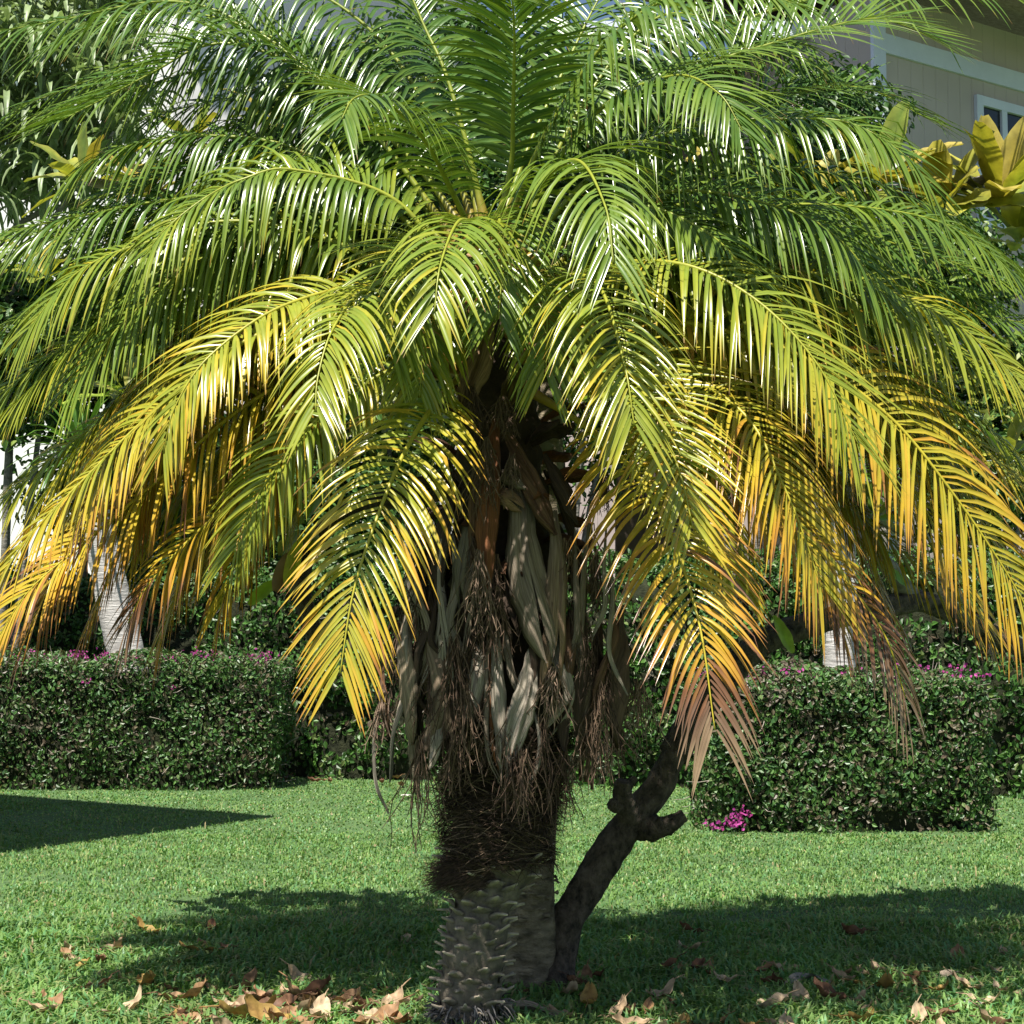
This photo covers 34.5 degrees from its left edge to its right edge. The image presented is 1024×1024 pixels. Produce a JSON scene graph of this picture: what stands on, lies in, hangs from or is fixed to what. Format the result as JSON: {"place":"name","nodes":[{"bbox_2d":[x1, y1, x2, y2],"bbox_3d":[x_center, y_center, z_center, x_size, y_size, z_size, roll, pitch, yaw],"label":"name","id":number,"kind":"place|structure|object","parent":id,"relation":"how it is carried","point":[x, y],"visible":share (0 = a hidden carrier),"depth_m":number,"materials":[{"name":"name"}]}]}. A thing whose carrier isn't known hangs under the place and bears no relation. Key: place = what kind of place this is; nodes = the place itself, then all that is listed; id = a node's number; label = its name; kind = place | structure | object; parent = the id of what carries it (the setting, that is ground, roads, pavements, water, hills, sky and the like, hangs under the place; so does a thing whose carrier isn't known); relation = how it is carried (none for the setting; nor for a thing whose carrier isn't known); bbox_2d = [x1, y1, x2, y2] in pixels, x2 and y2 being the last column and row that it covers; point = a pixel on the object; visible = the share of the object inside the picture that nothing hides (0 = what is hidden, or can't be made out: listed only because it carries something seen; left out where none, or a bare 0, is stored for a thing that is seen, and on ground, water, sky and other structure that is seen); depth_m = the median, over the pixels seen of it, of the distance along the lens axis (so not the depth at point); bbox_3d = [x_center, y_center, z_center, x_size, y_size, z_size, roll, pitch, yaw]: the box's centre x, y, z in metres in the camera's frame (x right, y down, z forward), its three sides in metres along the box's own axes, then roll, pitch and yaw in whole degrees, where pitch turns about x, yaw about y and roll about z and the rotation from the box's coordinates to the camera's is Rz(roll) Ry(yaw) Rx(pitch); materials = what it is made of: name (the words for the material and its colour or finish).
{"place":"outdoors","nodes":[
{"label":"outdoors","id":0,"kind":"place"},
{"bbox_2d":[0,909,1023,1023],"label":"grass","id":1,"kind":"structure","parent":0,"point":[626,971],"depth_m":6.40,"materials":[{"name":"plant"}]},
{"bbox_2d":[18,998,57,1011],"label":"fallen leaf","id":2,"kind":"object","parent":1,"relation":"on","point":[37,1005],"visible":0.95,"depth_m":5.62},
{"bbox_2d":[43,987,68,1008],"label":"fallen leaf","id":3,"kind":"object","parent":1,"relation":"on","point":[58,998],"visible":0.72,"depth_m":5.76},
{"bbox_2d":[81,969,121,990],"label":"fallen leaf","id":4,"kind":"object","parent":1,"relation":"on","point":[104,980],"visible":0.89,"depth_m":6.03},
{"bbox_2d":[89,936,122,951],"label":"fallen leaf","id":5,"kind":"object","parent":1,"relation":"on","point":[118,943],"visible":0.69,"depth_m":6.73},
{"bbox_2d":[90,984,141,1014],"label":"fallen leaf","id":6,"kind":"object","parent":1,"relation":"on","point":[130,1004],"visible":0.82,"depth_m":5.67,"materials":[{"name":"plant"}]},
{"bbox_2d":[130,913,160,931],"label":"fallen leaf","id":7,"kind":"object","parent":1,"relation":"on","point":[140,923],"visible":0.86,"depth_m":7.20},
{"bbox_2d":[136,970,155,985],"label":"fallen leaf","id":8,"kind":"object","parent":1,"relation":"on","point":[146,977],"visible":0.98,"depth_m":6.04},
{"bbox_2d":[142,978,206,1001],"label":"fallen leaf","id":9,"kind":"object","parent":1,"relation":"on","point":[195,990],"visible":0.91,"depth_m":5.85,"materials":[{"name":"plant"}]},
{"bbox_2d":[170,1005,211,1020],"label":"fallen leaf","id":10,"kind":"object","parent":1,"relation":"on","point":[195,1014],"visible":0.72,"depth_m":5.56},
{"bbox_2d":[179,941,224,952],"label":"fallen leaf","id":11,"kind":"object","parent":1,"relation":"on","point":[194,947],"visible":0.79,"depth_m":6.70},
{"bbox_2d":[211,1014,232,1023],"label":"fallen leaf","id":12,"kind":"object","parent":1,"relation":"on","point":[219,1020],"visible":1,"depth_m":5.30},
{"bbox_2d":[219,992,250,1015],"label":"fallen leaf","id":13,"kind":"object","parent":1,"relation":"on","point":[240,999],"visible":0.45,"depth_m":5.71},
{"bbox_2d":[199,994,276,1019],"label":"fallen leaf","id":14,"kind":"object","parent":1,"relation":"on","point":[239,1010],"visible":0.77,"depth_m":5.54,"materials":[{"name":"plant"}]},
{"bbox_2d":[225,967,257,990],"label":"fallen leaf","id":15,"kind":"object","parent":1,"relation":"on","point":[251,977],"visible":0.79,"depth_m":6.15,"materials":[{"name":"plant"}]},
{"bbox_2d":[242,988,271,1000],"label":"fallen leaf","id":16,"kind":"object","parent":1,"relation":"on","point":[256,996],"visible":0.77,"depth_m":5.78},
{"bbox_2d":[244,993,292,1023],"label":"fallen leaf","id":17,"kind":"object","parent":1,"relation":"on","point":[255,1007],"visible":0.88,"depth_m":5.49,"materials":[{"name":"plant"}]},
{"bbox_2d":[259,991,311,1008],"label":"fallen leaf","id":18,"kind":"object","parent":1,"relation":"on","point":[289,997],"visible":0.53,"depth_m":5.71,"materials":[{"name":"plant"}]},
{"bbox_2d":[268,1004,311,1017],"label":"fallen leaf","id":19,"kind":"object","parent":1,"relation":"on","point":[282,1010],"visible":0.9,"depth_m":5.50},
{"bbox_2d":[263,1007,322,1023],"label":"fallen leaf","id":20,"kind":"object","parent":1,"relation":"on","point":[299,1017],"visible":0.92,"depth_m":5.43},
{"bbox_2d":[279,996,311,1011],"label":"fallen leaf","id":21,"kind":"object","parent":1,"relation":"on","point":[305,1004],"visible":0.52,"depth_m":5.54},
{"bbox_2d":[279,971,317,995],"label":"fallen leaf","id":22,"kind":"object","parent":1,"relation":"on","point":[293,989],"visible":0.77,"depth_m":5.87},
{"bbox_2d":[280,958,318,983],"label":"fallen leaf","id":23,"kind":"object","parent":1,"relation":"on","point":[294,970],"visible":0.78,"depth_m":6.18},
{"bbox_2d":[276,974,330,1000],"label":"fallen leaf","id":24,"kind":"object","parent":1,"relation":"on","point":[313,985],"visible":0.55,"depth_m":5.90,"materials":[{"name":"plant"}]},
{"bbox_2d":[298,992,315,1010],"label":"fallen leaf","id":25,"kind":"object","parent":1,"relation":"on","point":[306,997],"visible":0.18,"depth_m":5.64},
{"bbox_2d":[309,988,330,1020],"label":"fallen leaf","id":26,"kind":"object","parent":1,"relation":"on","point":[321,1003],"visible":0.87,"depth_m":5.57,"materials":[{"name":"plant"}]},
{"bbox_2d":[325,987,359,1001],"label":"fallen leaf","id":27,"kind":"object","parent":1,"relation":"on","point":[344,997],"visible":0.73,"depth_m":5.82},
{"bbox_2d":[339,1002,365,1015],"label":"fallen leaf","id":28,"kind":"object","parent":1,"relation":"on","point":[354,1008],"visible":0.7,"depth_m":5.56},
{"bbox_2d":[344,993,379,1008],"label":"fallen leaf","id":29,"kind":"object","parent":1,"relation":"on","point":[361,1001],"visible":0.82,"depth_m":5.71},
{"bbox_2d":[355,1012,392,1023],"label":"fallen leaf","id":30,"kind":"object","parent":1,"relation":"on","point":[376,1019],"visible":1,"depth_m":5.42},
{"bbox_2d":[358,1008,394,1018],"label":"fallen leaf","id":31,"kind":"object","parent":1,"relation":"on","point":[372,1010],"visible":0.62,"depth_m":5.54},
{"bbox_2d":[352,994,414,1023],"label":"fallen leaf","id":32,"kind":"object","parent":1,"relation":"on","point":[391,1010],"visible":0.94,"depth_m":5.50,"materials":[{"name":"plant"}]},
{"bbox_2d":[381,994,394,1005],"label":"fallen leaf","id":33,"kind":"object","parent":1,"relation":"on","point":[389,997],"visible":0.33,"depth_m":5.71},
{"bbox_2d":[377,978,410,1008],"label":"fallen leaf","id":34,"kind":"object","parent":1,"relation":"on","point":[398,993],"visible":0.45,"depth_m":5.74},
{"bbox_2d":[379,1011,413,1023],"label":"fallen leaf","id":35,"kind":"object","parent":1,"relation":"on","point":[399,1017],"visible":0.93,"depth_m":5.40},
{"bbox_2d":[512,1000,558,1015],"bbox_3d":[0.056,1.706,5.675,0.292,0.034,0.072,-2,-5,29],"label":"fallen sheath","id":36,"kind":"object","parent":1,"relation":"on","point":[521,1004],"visible":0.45,"depth_m":5.69,"materials":[{"name":"plant"}]},
{"bbox_2d":[542,1004,573,1016],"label":"fallen leaf","id":37,"kind":"object","parent":1,"relation":"on","point":[551,1007],"visible":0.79,"depth_m":5.65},
{"bbox_2d":[560,977,577,993],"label":"fallen leaf","id":38,"kind":"object","parent":1,"relation":"on","point":[572,986],"visible":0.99,"depth_m":5.91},
{"bbox_2d":[559,971,587,984],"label":"fallen leaf","id":39,"kind":"object","parent":1,"relation":"on","point":[570,977],"visible":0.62,"depth_m":6.06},
{"bbox_2d":[577,958,591,977],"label":"fallen leaf","id":40,"kind":"object","parent":1,"relation":"on","point":[586,970],"visible":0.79,"depth_m":6.19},
{"bbox_2d":[580,982,597,1007],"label":"fallen leaf","id":41,"kind":"object","parent":1,"relation":"on","point":[589,994],"visible":1,"depth_m":5.76,"materials":[{"name":"plant"}]},
{"bbox_2d":[604,989,631,1019],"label":"fallen leaf","id":42,"kind":"object","parent":1,"relation":"on","point":[620,1006],"visible":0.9,"depth_m":5.59,"materials":[{"name":"plant"}]},
{"bbox_2d":[612,1014,661,1023],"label":"fallen leaf","id":43,"kind":"object","parent":1,"relation":"on","point":[618,1018],"visible":0.99,"depth_m":5.45,"materials":[{"name":"plant"}]},
{"bbox_2d":[642,997,653,1013],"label":"fallen leaf","id":44,"kind":"object","parent":1,"relation":"on","point":[648,1003],"visible":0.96,"depth_m":5.67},
{"bbox_2d":[645,974,684,996],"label":"fallen leaf","id":45,"kind":"object","parent":1,"relation":"on","point":[667,989],"visible":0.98,"depth_m":5.88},
{"bbox_2d":[652,952,686,968],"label":"fallen leaf","id":46,"kind":"object","parent":1,"relation":"on","point":[669,961],"visible":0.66,"depth_m":6.35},
{"bbox_2d":[671,1012,689,1023],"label":"fallen leaf","id":47,"kind":"object","parent":1,"relation":"on","point":[683,1017],"visible":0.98,"depth_m":5.47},
{"bbox_2d":[678,940,708,949],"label":"fallen leaf","id":48,"kind":"object","parent":1,"relation":"on","point":[695,945],"visible":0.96,"depth_m":6.76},
{"bbox_2d":[680,921,711,932],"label":"fallen leaf","id":49,"kind":"object","parent":1,"relation":"on","point":[688,927],"visible":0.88,"depth_m":7.18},
{"bbox_2d":[689,957,704,968],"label":"fallen leaf","id":50,"kind":"object","parent":1,"relation":"on","point":[699,961],"visible":1,"depth_m":6.38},
{"bbox_2d":[703,957,713,973],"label":"fallen leaf","id":51,"kind":"object","parent":1,"relation":"on","point":[707,962],"visible":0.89,"depth_m":6.42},
{"bbox_2d":[714,971,742,981],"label":"fallen leaf","id":52,"kind":"object","parent":1,"relation":"on","point":[727,978],"visible":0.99,"depth_m":6.13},
{"bbox_2d":[748,961,773,971],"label":"fallen leaf","id":53,"kind":"object","parent":1,"relation":"on","point":[767,965],"visible":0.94,"depth_m":6.33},
{"bbox_2d":[752,989,799,1009],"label":"fallen leaf","id":54,"kind":"object","parent":1,"relation":"on","point":[779,996],"visible":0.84,"depth_m":5.72,"materials":[{"name":"plant"}]},
{"bbox_2d":[763,960,798,971],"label":"fallen leaf","id":55,"kind":"object","parent":1,"relation":"on","point":[777,965],"visible":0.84,"depth_m":6.35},
{"bbox_2d":[779,1009,793,1023],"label":"fallen leaf","id":56,"kind":"object","parent":1,"relation":"on","point":[783,1018],"visible":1,"depth_m":5.42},
{"bbox_2d":[791,980,809,1001],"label":"fallen leaf","id":57,"kind":"object","parent":1,"relation":"on","point":[803,991],"visible":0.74,"depth_m":5.87,"materials":[{"name":"plant"}]},
{"bbox_2d":[784,972,830,984],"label":"fallen leaf","id":58,"kind":"object","parent":1,"relation":"on","point":[794,976],"visible":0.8,"depth_m":6.16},
{"bbox_2d":[813,977,857,1001],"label":"fallen leaf","id":59,"kind":"object","parent":1,"relation":"on","point":[825,988],"visible":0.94,"depth_m":5.88,"materials":[{"name":"plant"}]},
{"bbox_2d":[826,963,855,980],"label":"fallen leaf","id":60,"kind":"object","parent":1,"relation":"on","point":[837,972],"visible":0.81,"depth_m":6.19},
{"bbox_2d":[830,1013,865,1023],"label":"fallen leaf","id":61,"kind":"object","parent":1,"relation":"on","point":[849,1020],"visible":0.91,"depth_m":5.46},
{"bbox_2d":[841,1006,873,1020],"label":"fallen leaf","id":62,"kind":"object","parent":1,"relation":"on","point":[854,1016],"visible":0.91,"depth_m":5.51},
{"bbox_2d":[843,985,872,1000],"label":"fallen leaf","id":63,"kind":"object","parent":1,"relation":"on","point":[862,993],"visible":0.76,"depth_m":5.80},
{"bbox_2d":[841,923,875,934],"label":"fallen leaf","id":64,"kind":"object","parent":1,"relation":"on","point":[854,929],"visible":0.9,"depth_m":7.08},
{"bbox_2d":[842,978,881,986],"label":"fallen leaf","id":65,"kind":"object","parent":1,"relation":"on","point":[861,982],"visible":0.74,"depth_m":6.03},
{"bbox_2d":[870,959,900,972],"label":"fallen leaf","id":66,"kind":"object","parent":1,"relation":"on","point":[873,964],"visible":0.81,"depth_m":6.28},
{"bbox_2d":[878,972,893,987],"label":"fallen leaf","id":67,"kind":"object","parent":1,"relation":"on","point":[885,980],"visible":0.98,"depth_m":5.99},
{"bbox_2d":[907,994,927,1023],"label":"fallen leaf","id":68,"kind":"object","parent":1,"relation":"on","point":[917,1006],"visible":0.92,"depth_m":5.53,"materials":[{"name":"plant"}]},
{"bbox_2d":[906,1006,958,1018],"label":"fallen leaf","id":69,"kind":"object","parent":1,"relation":"on","point":[949,1012],"visible":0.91,"depth_m":5.55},
{"bbox_2d":[924,980,948,990],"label":"fallen leaf","id":70,"kind":"object","parent":1,"relation":"on","point":[939,987],"visible":0.99,"depth_m":5.97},
{"bbox_2d":[922,1003,958,1022],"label":"fallen leaf","id":71,"kind":"object","parent":1,"relation":"on","point":[938,1015],"visible":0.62,"depth_m":5.51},
{"bbox_2d":[928,969,978,979],"bbox_3d":[1.661,1.749,6.222,0.194,0.036,0.069,0,-4,0],"label":"fallen sheath","id":72,"kind":"object","parent":1,"relation":"on","point":[943,973],"visible":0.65,"depth_m":6.23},
{"bbox_2d":[947,943,964,963],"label":"fallen leaf","id":73,"kind":"object","parent":1,"relation":"on","point":[956,948],"visible":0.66,"depth_m":6.62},
{"bbox_2d":[944,967,982,988],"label":"fallen leaf","id":74,"kind":"object","parent":1,"relation":"on","point":[965,982],"visible":1,"depth_m":6.04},
{"bbox_2d":[956,991,999,1004],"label":"fallen leaf","id":75,"kind":"object","parent":1,"relation":"on","point":[975,997],"visible":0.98,"depth_m":5.79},
{"bbox_2d":[968,999,1004,1023],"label":"fallen leaf","id":76,"kind":"object","parent":1,"relation":"on","point":[984,1014],"visible":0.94,"depth_m":5.42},
{"bbox_2d":[966,1015,1012,1023],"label":"fallen leaf","id":77,"kind":"object","parent":1,"relation":"on","point":[999,1019],"visible":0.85,"depth_m":5.40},
{"bbox_2d":[0,776,1023,1023],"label":"lawn ground","id":78,"kind":"structure","parent":0,"point":[386,842],"depth_m":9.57,"materials":[{"name":"plant"}]},
{"bbox_2d":[0,254,99,670],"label":"leafy shrub","id":79,"kind":"object","parent":78,"relation":"on","point":[23,299],"visible":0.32,"depth_m":15.41,"materials":[{"name":"green plant"}]},
{"bbox_2d":[6,379,155,670],"bbox_3d":[-3.949,0.637,15.040,1.435,3.806,1.418,4,-6,-40],"label":"pale trunk tree","id":80,"kind":"object","parent":78,"relation":"on","point":[115,602],"visible":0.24,"depth_m":14.88,"materials":[{"name":"grey plant"}]},
{"bbox_2d":[0,0,190,318],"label":"weeping tree","id":81,"kind":"object","parent":78,"relation":"on","point":[15,189],"visible":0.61,"depth_m":15.19,"materials":[{"name":"green plant"}]},
{"bbox_2d":[14,237,208,576],"bbox_3d":[-4.242,-0.152,17.036,2.392,5.602,1.749,0,-4,0],"label":"leafy shrub","id":82,"kind":"object","parent":78,"relation":"on","point":[95,391],"visible":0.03,"depth_m":16.77,"materials":[{"name":"green plant"}]},
{"bbox_2d":[0,644,297,790],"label":"clipped hedge","id":83,"kind":"object","parent":78,"relation":"on","point":[195,724],"visible":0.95,"depth_m":14.17,"materials":[{"name":"green plant"}]},
{"bbox_2d":[0,394,336,577],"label":"leafy shrub","id":84,"kind":"object","parent":78,"relation":"on","point":[23,462],"visible":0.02,"depth_m":16.71,"materials":[{"name":"green plant"}]},
{"bbox_2d":[0,0,480,583],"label":"white house","id":85,"kind":"structure","parent":78,"relation":"on","point":[20,450],"depth_m":19.99,"materials":[{"name":"paint"}]},
{"bbox_2d":[184,136,398,478],"bbox_3d":[-2.293,-0.696,17.443,2.570,6.747,1.961,2,-5,-28],"label":"leafy shrub","id":86,"kind":"object","parent":78,"relation":"on","point":[283,194],"depth_m":17.35,"materials":[{"name":"green plant"}]},
{"bbox_2d":[208,451,452,582],"bbox_3d":[-1.761,0.973,16.863,2.849,3.337,1.790,0,-4,0],"label":"leafy shrub","id":87,"kind":"object","parent":78,"relation":"on","point":[381,519],"visible":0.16,"depth_m":16.44,"materials":[{"name":"green plant"}]},
{"bbox_2d":[262,339,457,548],"bbox_3d":[-1.552,-0.008,17.227,2.647,5.344,1.889,-2,-5,21],"label":"leafy shrub","id":88,"kind":"object","parent":78,"relation":"on","point":[397,455],"visible":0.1,"depth_m":16.85,"materials":[{"name":"green plant"}]},
{"bbox_2d":[315,0,686,258],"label":"leafy shrub","id":89,"kind":"object","parent":78,"relation":"on","point":[453,22],"visible":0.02,"depth_m":18.17,"materials":[{"name":"green plant"}]},
{"bbox_2d":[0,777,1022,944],"bbox_3d":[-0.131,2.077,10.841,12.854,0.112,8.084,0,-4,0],"label":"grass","id":90,"kind":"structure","parent":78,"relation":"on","point":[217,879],"depth_m":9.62,"materials":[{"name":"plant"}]},
{"bbox_2d":[0,0,1023,1023],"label":"palm tree","id":91,"kind":"object","parent":78,"relation":"on","point":[312,273],"visible":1,"depth_m":5.46,"materials":[{"name":"plant"}]},
{"bbox_2d":[2,89,1023,994],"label":"broadleaf tree","id":92,"kind":"object","parent":78,"relation":"on","point":[546,947],"visible":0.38,"depth_m":6.59,"materials":[{"name":"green plant"}]},
{"bbox_2d":[7,541,1023,798],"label":"hedge","id":93,"kind":"object","parent":78,"relation":"on","point":[331,739],"visible":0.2,"depth_m":14.75,"materials":[{"name":"green plant"}]},
{"bbox_2d":[388,97,670,552],"bbox_3d":[0.572,-1.031,17.371,4.002,7.404,1.897,0,-4,0],"label":"leafy shrub","id":94,"kind":"object","parent":78,"relation":"on","point":[484,172],"visible":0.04,"depth_m":17.20,"materials":[{"name":"green plant"}]},
{"bbox_2d":[611,175,879,577],"bbox_3d":[2.468,-0.477,17.109,3.292,6.262,1.885,0,-4,0],"label":"leafy shrub","id":95,"kind":"object","parent":78,"relation":"on","point":[727,492],"visible":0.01,"depth_m":16.96,"materials":[{"name":"green plant"}]},
{"bbox_2d":[558,0,1023,578],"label":"grey house","id":96,"kind":"structure","parent":78,"relation":"on","point":[990,82],"depth_m":18.77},
{"bbox_2d":[974,94,1023,230],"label":"window","id":97,"kind":"structure","parent":96,"relation":"in","point":[1005,115],"depth_m":19.00,"materials":[{"name":"white paint"}]},
{"bbox_2d":[738,51,918,546],"bbox_3d":[3.015,-0.906,15.741,1.610,6.906,1.708,4,-6,-40],"label":"leafy shrub","id":98,"kind":"object","parent":78,"relation":"on","point":[885,107],"visible":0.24,"depth_m":15.50,"materials":[{"name":"green plant"}]},
{"bbox_2d":[674,657,1002,833],"bbox_3d":[2.260,1.614,11.563,2.183,1.200,1.388,0,-4,0],"label":"clipped hedge","id":99,"kind":"object","parent":78,"relation":"on","point":[831,760],"visible":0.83,"depth_m":11.09,"materials":[{"name":"green plant"}]},
{"bbox_2d":[792,412,918,667],"bbox_3d":[2.471,0.670,12.570,1.473,3.280,1.306,0,-4,0],"label":"pale trunk tree","id":100,"kind":"object","parent":78,"relation":"on","point":[830,657],"visible":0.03,"depth_m":12.42,"materials":[{"name":"grey plant"}]},
{"bbox_2d":[792,188,1023,573],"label":"leafy shrub","id":101,"kind":"object","parent":78,"relation":"on","point":[982,229],"visible":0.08,"depth_m":15.33,"materials":[{"name":"green plant"}]},
{"bbox_2d":[901,971,923,988],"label":"fallen leaf","id":102,"kind":"object","parent":78,"relation":"on","point":[912,977],"visible":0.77,"depth_m":6.13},
{"bbox_2d":[859,309,1023,571],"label":"leafy shrub","id":103,"kind":"object","parent":78,"relation":"on","point":[997,424],"visible":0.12,"depth_m":15.48,"materials":[{"name":"green plant"}]},
{"bbox_2d":[0,776,1023,838],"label":"grass","id":104,"kind":"structure","parent":0,"point":[346,783],"depth_m":12.34,"materials":[{"name":"plant"}]},
{"bbox_2d":[481,0,728,208],"label":"sky","id":105,"kind":"structure","parent":0,"point":[612,2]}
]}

